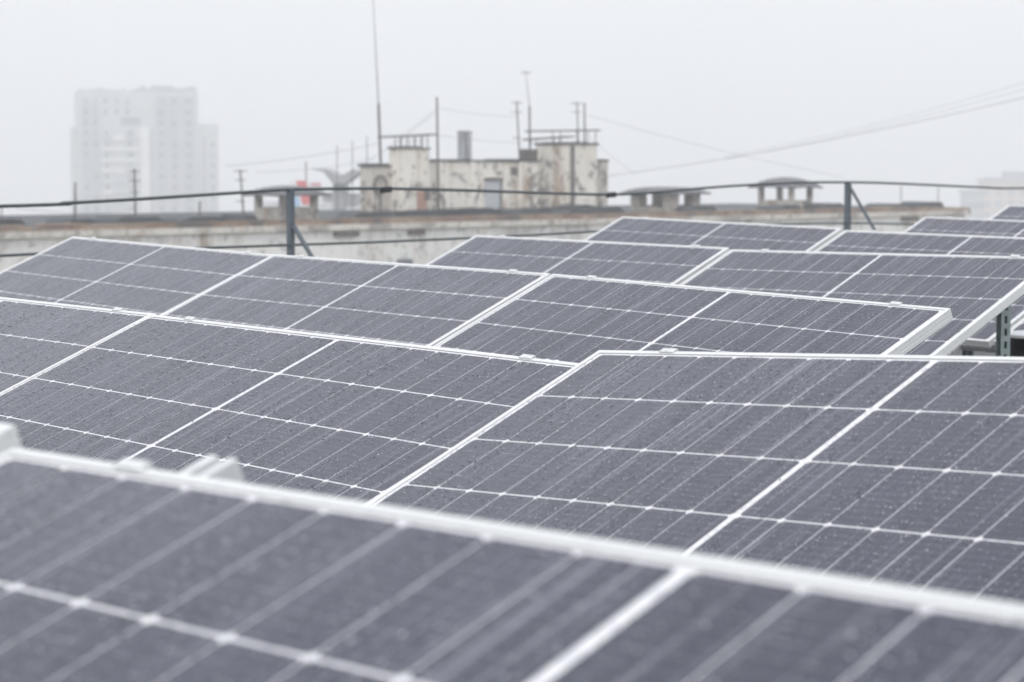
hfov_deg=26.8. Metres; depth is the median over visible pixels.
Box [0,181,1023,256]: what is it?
roof railing
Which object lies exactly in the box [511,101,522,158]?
aerial mast
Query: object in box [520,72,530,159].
aerial mast
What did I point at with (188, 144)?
window
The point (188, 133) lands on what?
window
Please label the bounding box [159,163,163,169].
window
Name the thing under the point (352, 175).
aerial mast
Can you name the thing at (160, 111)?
window
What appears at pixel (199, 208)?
aerial mast
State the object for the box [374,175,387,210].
satellite dish
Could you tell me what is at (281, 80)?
sky
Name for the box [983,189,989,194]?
window
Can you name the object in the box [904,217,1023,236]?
solar panel
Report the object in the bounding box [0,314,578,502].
solar panel
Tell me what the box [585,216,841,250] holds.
solar panel
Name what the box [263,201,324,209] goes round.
distant building
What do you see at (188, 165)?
window
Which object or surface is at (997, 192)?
window
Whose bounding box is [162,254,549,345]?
solar panel
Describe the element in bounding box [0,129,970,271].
apartment block
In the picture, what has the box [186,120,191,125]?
window
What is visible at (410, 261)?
window
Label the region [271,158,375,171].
overhead wire
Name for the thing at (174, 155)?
window
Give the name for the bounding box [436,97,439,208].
aerial mast
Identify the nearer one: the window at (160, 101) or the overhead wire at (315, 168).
the overhead wire at (315, 168)
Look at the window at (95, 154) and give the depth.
603.53 m
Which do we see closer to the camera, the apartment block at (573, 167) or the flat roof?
the flat roof
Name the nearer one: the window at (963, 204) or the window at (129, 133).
the window at (963, 204)
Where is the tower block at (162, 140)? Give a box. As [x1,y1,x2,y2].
[70,85,218,213]
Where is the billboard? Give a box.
[289,181,320,206]
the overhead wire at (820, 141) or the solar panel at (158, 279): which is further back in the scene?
the overhead wire at (820, 141)
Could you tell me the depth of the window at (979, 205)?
558.44 m
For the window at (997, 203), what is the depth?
640.10 m
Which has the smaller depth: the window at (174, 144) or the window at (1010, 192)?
the window at (174, 144)
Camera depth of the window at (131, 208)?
607.74 m
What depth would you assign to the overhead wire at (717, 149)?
81.05 m
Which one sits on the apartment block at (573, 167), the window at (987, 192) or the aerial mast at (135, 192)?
the aerial mast at (135, 192)
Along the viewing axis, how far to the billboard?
134.66 m
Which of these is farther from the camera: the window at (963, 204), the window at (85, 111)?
the window at (85, 111)
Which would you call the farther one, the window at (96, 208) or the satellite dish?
the window at (96, 208)
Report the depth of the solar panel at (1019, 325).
10.09 m
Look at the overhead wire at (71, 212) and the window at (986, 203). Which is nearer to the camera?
the overhead wire at (71, 212)
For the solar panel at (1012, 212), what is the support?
on the flat roof
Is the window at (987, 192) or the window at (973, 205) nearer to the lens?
the window at (973, 205)
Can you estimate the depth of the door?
77.84 m
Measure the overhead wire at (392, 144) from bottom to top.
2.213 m
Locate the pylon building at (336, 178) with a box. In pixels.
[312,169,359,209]
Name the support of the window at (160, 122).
in the tower block at (162, 140)
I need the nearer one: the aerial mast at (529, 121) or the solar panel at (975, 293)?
the solar panel at (975, 293)
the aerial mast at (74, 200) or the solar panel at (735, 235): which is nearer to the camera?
the solar panel at (735, 235)
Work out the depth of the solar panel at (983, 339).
11.31 m
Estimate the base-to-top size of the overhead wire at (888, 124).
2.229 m
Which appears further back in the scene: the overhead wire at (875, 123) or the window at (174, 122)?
the window at (174, 122)
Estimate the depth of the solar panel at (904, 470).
3.56 m
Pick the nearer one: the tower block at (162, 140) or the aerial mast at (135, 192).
the aerial mast at (135, 192)
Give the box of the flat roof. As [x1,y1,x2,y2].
[947,350,995,355]
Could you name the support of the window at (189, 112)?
in the tower block at (162, 140)
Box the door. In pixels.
[484,178,502,208]
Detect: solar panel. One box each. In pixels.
[0,236,272,314]
[0,297,155,391]
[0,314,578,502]
[0,423,22,453]
[0,447,1023,681]
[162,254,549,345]
[369,348,1023,604]
[426,235,729,284]
[433,274,952,362]
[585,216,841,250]
[680,249,1023,356]
[815,230,1023,355]
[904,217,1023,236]
[990,205,1023,220]
[994,318,1023,347]
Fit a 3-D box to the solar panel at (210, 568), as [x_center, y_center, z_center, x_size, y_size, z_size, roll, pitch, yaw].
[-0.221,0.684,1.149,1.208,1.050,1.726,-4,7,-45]
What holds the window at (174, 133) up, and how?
in the tower block at (162, 140)
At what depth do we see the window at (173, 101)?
607.52 m
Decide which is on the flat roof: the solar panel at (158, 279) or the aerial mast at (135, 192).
the solar panel at (158, 279)
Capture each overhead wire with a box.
[18,208,136,212]
[230,143,378,165]
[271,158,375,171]
[344,112,435,174]
[589,115,841,176]
[609,97,1023,175]
[726,83,1021,156]
[729,89,1023,158]
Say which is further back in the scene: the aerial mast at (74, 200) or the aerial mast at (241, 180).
the aerial mast at (241, 180)
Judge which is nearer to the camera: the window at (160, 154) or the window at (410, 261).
the window at (410, 261)
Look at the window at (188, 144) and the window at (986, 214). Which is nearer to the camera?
the window at (188, 144)
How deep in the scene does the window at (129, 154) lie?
606.48 m
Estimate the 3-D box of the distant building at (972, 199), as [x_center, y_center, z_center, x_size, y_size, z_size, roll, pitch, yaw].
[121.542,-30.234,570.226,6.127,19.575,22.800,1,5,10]
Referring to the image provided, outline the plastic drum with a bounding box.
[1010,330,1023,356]
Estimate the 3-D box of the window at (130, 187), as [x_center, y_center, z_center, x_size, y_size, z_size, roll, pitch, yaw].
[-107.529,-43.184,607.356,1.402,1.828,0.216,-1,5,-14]
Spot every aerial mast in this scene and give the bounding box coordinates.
[74,182,75,218]
[128,169,140,216]
[199,201,200,215]
[236,169,244,214]
[352,141,352,210]
[373,1,381,163]
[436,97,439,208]
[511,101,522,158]
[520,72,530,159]
[570,102,582,141]
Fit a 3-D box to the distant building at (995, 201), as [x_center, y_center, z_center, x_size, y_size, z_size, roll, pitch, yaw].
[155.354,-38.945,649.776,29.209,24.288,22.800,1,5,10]
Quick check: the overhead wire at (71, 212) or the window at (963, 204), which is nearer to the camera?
the overhead wire at (71, 212)
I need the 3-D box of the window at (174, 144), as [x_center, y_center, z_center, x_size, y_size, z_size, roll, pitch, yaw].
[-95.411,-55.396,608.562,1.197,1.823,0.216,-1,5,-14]
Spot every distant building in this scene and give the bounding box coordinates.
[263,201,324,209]
[958,189,984,218]
[976,171,1023,218]
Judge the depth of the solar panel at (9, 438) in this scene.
2.08 m
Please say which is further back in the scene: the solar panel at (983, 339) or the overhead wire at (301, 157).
the overhead wire at (301, 157)
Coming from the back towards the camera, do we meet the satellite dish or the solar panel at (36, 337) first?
the satellite dish
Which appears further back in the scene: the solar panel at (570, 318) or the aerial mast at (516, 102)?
the aerial mast at (516, 102)
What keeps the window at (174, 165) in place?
in the tower block at (162, 140)
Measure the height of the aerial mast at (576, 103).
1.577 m
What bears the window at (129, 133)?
in the tower block at (162, 140)
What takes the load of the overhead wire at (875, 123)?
attached to the apartment block at (573, 167)
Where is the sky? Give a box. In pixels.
[0,0,1023,215]
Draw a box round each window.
[83,109,87,114]
[93,152,97,157]
[94,206,98,211]
[127,131,132,135]
[127,152,133,156]
[128,185,132,190]
[128,206,133,211]
[158,99,162,104]
[158,109,163,115]
[158,120,163,124]
[158,152,163,156]
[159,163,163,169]
[171,99,176,103]
[172,120,176,126]
[172,131,176,137]
[172,142,176,147]
[172,152,176,158]
[172,163,176,168]
[185,110,191,114]
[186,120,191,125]
[186,131,191,135]
[186,142,191,146]
[186,163,191,168]
[397,259,412,263]
[962,203,969,206]
[970,203,976,208]
[976,203,983,208]
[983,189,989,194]
[983,201,989,206]
[983,212,989,217]
[995,190,1001,194]
[995,201,1001,206]
[1008,190,1014,194]
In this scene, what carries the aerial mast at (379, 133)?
on the apartment block at (573, 167)
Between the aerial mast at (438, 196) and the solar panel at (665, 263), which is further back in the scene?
the aerial mast at (438, 196)

